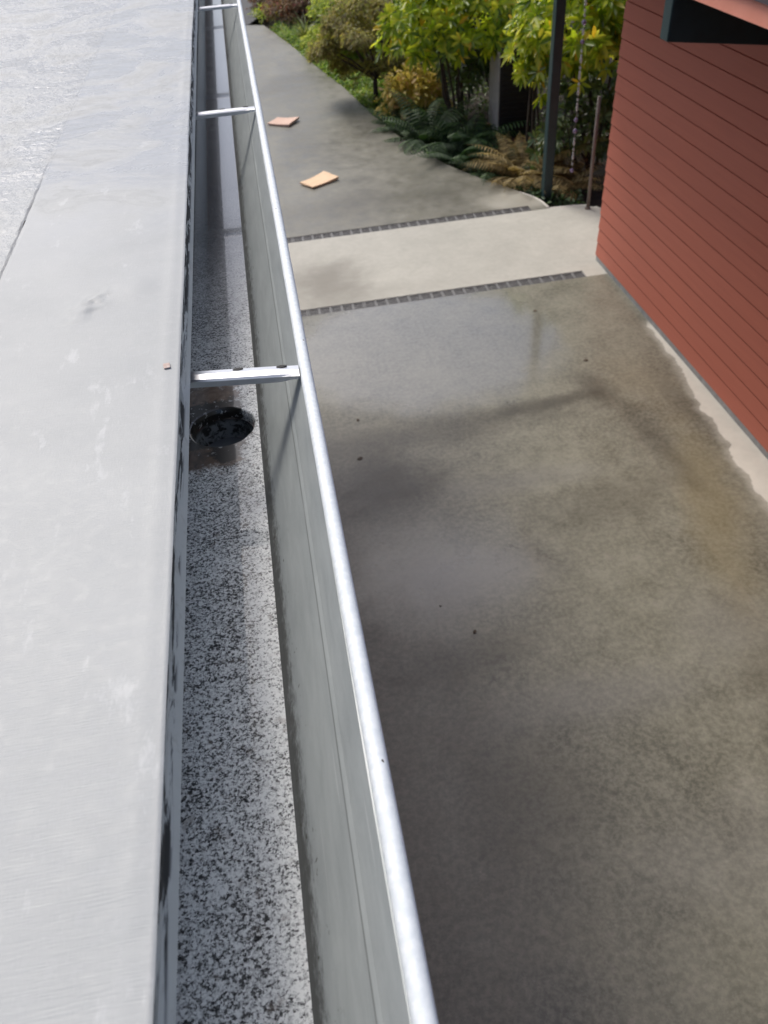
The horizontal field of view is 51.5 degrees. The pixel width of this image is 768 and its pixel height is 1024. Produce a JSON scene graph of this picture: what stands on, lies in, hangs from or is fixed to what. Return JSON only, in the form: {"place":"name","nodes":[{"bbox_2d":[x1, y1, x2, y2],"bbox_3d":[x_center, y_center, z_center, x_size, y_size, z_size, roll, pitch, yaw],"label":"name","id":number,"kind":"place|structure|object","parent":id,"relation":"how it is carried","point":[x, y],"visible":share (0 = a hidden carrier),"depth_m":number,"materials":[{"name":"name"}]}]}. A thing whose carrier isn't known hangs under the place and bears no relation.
{"place":"outdoors","nodes":[
{"label":"outdoors","id":0,"kind":"place"},
{"bbox_2d":[0,0,197,1023],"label":"flat roof","id":1,"kind":"structure","parent":0,"point":[97,133],"depth_m":0.63,"materials":[{"name":"light grey roofing membrane"},{"name":"pale grey sheet metal"}]},
{"bbox_2d":[163,362,170,368],"bbox_3d":[-0.210,-0.141,0.768,0.006,0.001,0.010,-15,43,-11],"label":"orange chip","id":2,"kind":"object","parent":1,"relation":"on","point":[166,365],"visible":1,"depth_m":0.77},
{"bbox_2d":[176,0,438,1023],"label":"gutter","id":3,"kind":"object","parent":1,"relation":"attached to","point":[306,912],"visible":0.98,"depth_m":0.66,"materials":[{"name":"metal"}]},
{"bbox_2d":[241,0,261,24],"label":"road","id":4,"kind":"structure","parent":0,"point":[249,19],"depth_m":16.35,"materials":[{"name":"concrete"}]},
{"bbox_2d":[226,25,547,237],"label":"path","id":5,"kind":"structure","parent":0,"point":[379,182],"depth_m":9.17,"materials":[{"name":"concrete"}]},
{"bbox_2d":[267,117,298,125],"bbox_3d":[-1.336,-5.188,10.558,0.338,0.042,0.294,14,46,20],"label":"wood piece","id":6,"kind":"object","parent":5,"relation":"on","point":[280,121],"visible":1,"depth_m":10.53,"materials":[{"name":"brown wood"}]},
{"bbox_2d":[300,171,338,187],"bbox_3d":[-0.725,-3.698,8.860,0.366,0.044,0.252,-34,49,-28],"label":"wood piece","id":7,"kind":"object","parent":5,"relation":"on","point":[322,178],"visible":1,"depth_m":8.85,"materials":[{"name":"brown wood"}]},
{"bbox_2d":[287,206,531,242],"bbox_3d":[0.059,-2.774,7.884,2.880,0.097,0.130,-9,42,-5],"label":"channel drain","id":8,"kind":"object","parent":5,"relation":"in","point":[407,224],"visible":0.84,"depth_m":7.87,"materials":[{"name":"grey metal"}]},
{"bbox_2d":[520,191,549,207],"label":"kerb","id":9,"kind":"structure","parent":5,"relation":"on","point":[544,203],"depth_m":8.12,"materials":[{"name":"concrete"}]},
{"bbox_2d":[247,205,606,315],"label":"pavement","id":10,"kind":"structure","parent":0,"point":[369,266],"depth_m":7.28,"materials":[{"name":"concrete"}]},
{"bbox_2d":[301,271,585,316],"bbox_3d":[0.312,-1.784,6.772,2.880,0.097,0.120,-9,42,-5],"label":"channel drain","id":11,"kind":"object","parent":10,"relation":"in","point":[432,295],"visible":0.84,"depth_m":6.76,"materials":[{"name":"grey metal"}]},
{"bbox_2d":[550,204,600,208],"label":"kerb","id":12,"kind":"structure","parent":10,"relation":"on","point":[574,205],"depth_m":7.93,"materials":[{"name":"concrete"}]},
{"bbox_2d":[585,96,600,209],"bbox_3d":[1.978,-3.374,7.522,0.060,1.020,0.060,-9,42,-5],"label":"thin pole","id":13,"kind":"object","parent":10,"relation":"on","point":[587,207],"visible":1,"depth_m":7.49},
{"bbox_2d":[248,1,617,207],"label":"ground","id":14,"kind":"structure","parent":0,"point":[596,198],"depth_m":10.68,"materials":[{"name":"soil"}]},
{"bbox_2d":[247,2,277,24],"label":"bush","id":15,"kind":"object","parent":14,"relation":"on","point":[260,15],"visible":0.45,"depth_m":15.80,"materials":[{"name":"green plant"}]},
{"bbox_2d":[247,0,293,14],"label":"red shrub","id":16,"kind":"object","parent":14,"relation":"on","point":[255,1],"visible":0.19,"depth_m":16.40,"materials":[{"name":"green plant"}]},
{"bbox_2d":[259,0,326,24],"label":"red shrub","id":17,"kind":"object","parent":14,"relation":"on","point":[284,7],"visible":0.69,"depth_m":15.03,"materials":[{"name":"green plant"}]},
{"bbox_2d":[279,11,317,36],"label":"grass tuft","id":18,"kind":"object","parent":14,"relation":"on","point":[303,30],"visible":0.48,"depth_m":14.24,"materials":[{"name":"green plant"}]},
{"bbox_2d":[299,0,374,62],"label":"feathery shrub","id":19,"kind":"object","parent":14,"relation":"on","point":[322,5],"visible":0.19,"depth_m":12.64,"materials":[{"name":"green plant"}]},
{"bbox_2d":[308,2,369,27],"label":"bush","id":20,"kind":"object","parent":14,"relation":"on","point":[319,19],"visible":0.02,"depth_m":14.00,"materials":[{"name":"green plant"}]},
{"bbox_2d":[269,15,425,121],"bbox_3d":[-0.815,-7.367,12.882,0.892,0.329,6.768,-16,43,-12],"label":"ground cover","id":21,"kind":"object","parent":14,"relation":"on","point":[356,93],"visible":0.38,"depth_m":12.06,"materials":[{"name":"green plant"}]},
{"bbox_2d":[304,0,426,108],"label":"laceleaf maple","id":22,"kind":"object","parent":14,"relation":"on","point":[349,33],"visible":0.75,"depth_m":10.44,"materials":[{"name":"green plant"}]},
{"bbox_2d":[361,99,438,138],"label":"fern","id":23,"kind":"object","parent":14,"relation":"on","point":[402,133],"visible":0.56,"depth_m":10.13,"materials":[{"name":"green plant"}]},
{"bbox_2d":[361,0,450,64],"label":"feathery shrub","id":24,"kind":"object","parent":14,"relation":"on","point":[435,50],"visible":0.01,"depth_m":11.90,"materials":[{"name":"green plant"}]},
{"bbox_2d":[372,57,456,123],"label":"bush","id":25,"kind":"object","parent":14,"relation":"on","point":[428,89],"visible":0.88,"depth_m":10.13,"materials":[{"name":"yellow plant"}]},
{"bbox_2d":[374,87,488,154],"bbox_3d":[0.536,-4.781,9.745,1.506,0.579,1.673,-9,42,-5],"label":"fern","id":26,"kind":"object","parent":14,"relation":"on","point":[419,143],"visible":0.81,"depth_m":9.71,"materials":[{"name":"green plant"}]},
{"bbox_2d":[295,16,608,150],"bbox_3d":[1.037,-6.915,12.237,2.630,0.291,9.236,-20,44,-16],"label":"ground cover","id":27,"kind":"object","parent":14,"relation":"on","point":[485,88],"visible":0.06,"depth_m":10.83,"materials":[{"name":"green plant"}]},
{"bbox_2d":[370,0,541,131],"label":"rhododendron","id":28,"kind":"object","parent":14,"relation":"on","point":[407,22],"visible":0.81,"depth_m":8.82,"materials":[{"name":"green plant"}]},
{"bbox_2d":[429,16,489,116],"bbox_3d":[1.025,-5.710,10.277,1.014,1.231,1.023,-9,42,-5],"label":"rhododendron","id":29,"kind":"object","parent":14,"relation":"on","point":[471,63],"visible":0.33,"depth_m":9.99,"materials":[{"name":"green plant"}]},
{"bbox_2d":[415,127,508,168],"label":"fern","id":30,"kind":"object","parent":14,"relation":"on","point":[442,156],"visible":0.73,"depth_m":9.08,"materials":[{"name":"plant"}]},
{"bbox_2d":[409,110,536,160],"bbox_3d":[1.073,-4.472,9.398,1.652,0.519,1.611,8,44,14],"label":"fern","id":31,"kind":"object","parent":14,"relation":"on","point":[481,137],"visible":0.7,"depth_m":9.33,"materials":[{"name":"green plant"}]},
{"bbox_2d":[444,143,530,183],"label":"fern","id":32,"kind":"object","parent":14,"relation":"on","point":[490,173],"visible":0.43,"depth_m":8.79,"materials":[{"name":"green plant"}]},
{"bbox_2d":[397,130,587,206],"bbox_3d":[1.079,-3.922,8.987,0.658,0.229,3.216,-25,46,-20],"label":"ground cover","id":33,"kind":"object","parent":14,"relation":"on","point":[533,191],"visible":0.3,"depth_m":8.34,"materials":[{"name":"plant"}]},
{"bbox_2d":[434,5,552,93],"bbox_3d":[1.607,-6.264,10.415,1.980,1.788,1.447,-9,42,-5],"label":"rhododendron","id":34,"kind":"object","parent":14,"relation":"on","point":[453,82],"visible":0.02,"depth_m":10.33,"materials":[{"name":"green plant"}]},
{"bbox_2d":[461,132,534,179],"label":"dry fern","id":35,"kind":"object","parent":14,"relation":"on","point":[481,159],"visible":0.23,"depth_m":8.94,"materials":[{"name":"brown plant"}]},
{"bbox_2d":[487,44,537,153],"bbox_3d":[1.532,-4.963,9.460,0.510,1.100,0.720,-5,42,0],"label":"garden unit","id":36,"kind":"object","parent":14,"relation":"on","point":[508,100],"visible":0.42,"depth_m":9.26,"materials":[{"name":"grey"}]},
{"bbox_2d":[460,131,590,191],"bbox_3d":[1.542,-3.771,8.608,1.433,0.484,1.628,-9,42,-5],"label":"dry fern","id":37,"kind":"object","parent":14,"relation":"on","point":[500,167],"visible":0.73,"depth_m":8.53,"materials":[{"name":"plant"}]},
{"bbox_2d":[512,44,549,159],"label":"rhododendron","id":38,"kind":"object","parent":14,"relation":"on","point":[543,99],"visible":0.41,"depth_m":8.35,"materials":[{"name":"green plant"}]},
{"bbox_2d":[540,0,565,206],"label":"support post","id":39,"kind":"object","parent":14,"relation":"on","point":[557,33],"visible":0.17,"depth_m":7.50,"materials":[{"name":"grey metal"}]},
{"bbox_2d":[504,153,606,204],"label":"dry fern","id":40,"kind":"object","parent":14,"relation":"on","point":[574,178],"visible":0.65,"depth_m":8.40,"materials":[{"name":"brown plant"}]},
{"bbox_2d":[500,0,626,163],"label":"rhododendron","id":41,"kind":"object","parent":14,"relation":"on","point":[603,25],"visible":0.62,"depth_m":7.72,"materials":[{"name":"green plant"}]},
{"bbox_2d":[524,74,615,181],"bbox_3d":[2.101,-4.020,8.398,1.320,1.121,0.849,-9,42,-5],"label":"rhododendron","id":42,"kind":"object","parent":14,"relation":"on","point":[605,116],"visible":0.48,"depth_m":8.19,"materials":[{"name":"green plant"}]},
{"bbox_2d":[583,38,617,134],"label":"rhododendron","id":43,"kind":"object","parent":14,"relation":"on","point":[614,74],"visible":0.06,"depth_m":9.28,"materials":[{"name":"green plant"}]},
{"bbox_2d":[595,0,767,459],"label":"red house","id":44,"kind":"structure","parent":14,"relation":"on","point":[681,253],"depth_m":5.18,"materials":[{"name":"paint"}]},
{"bbox_2d":[225,274,767,1023],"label":"driveway","id":45,"kind":"structure","parent":0,"point":[575,730],"depth_m":3.96,"materials":[{"name":"concrete"}]},
{"bbox_2d":[570,0,586,172],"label":"bead string","id":46,"kind":"object","parent":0,"point":[579,78],"visible":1,"depth_m":7.31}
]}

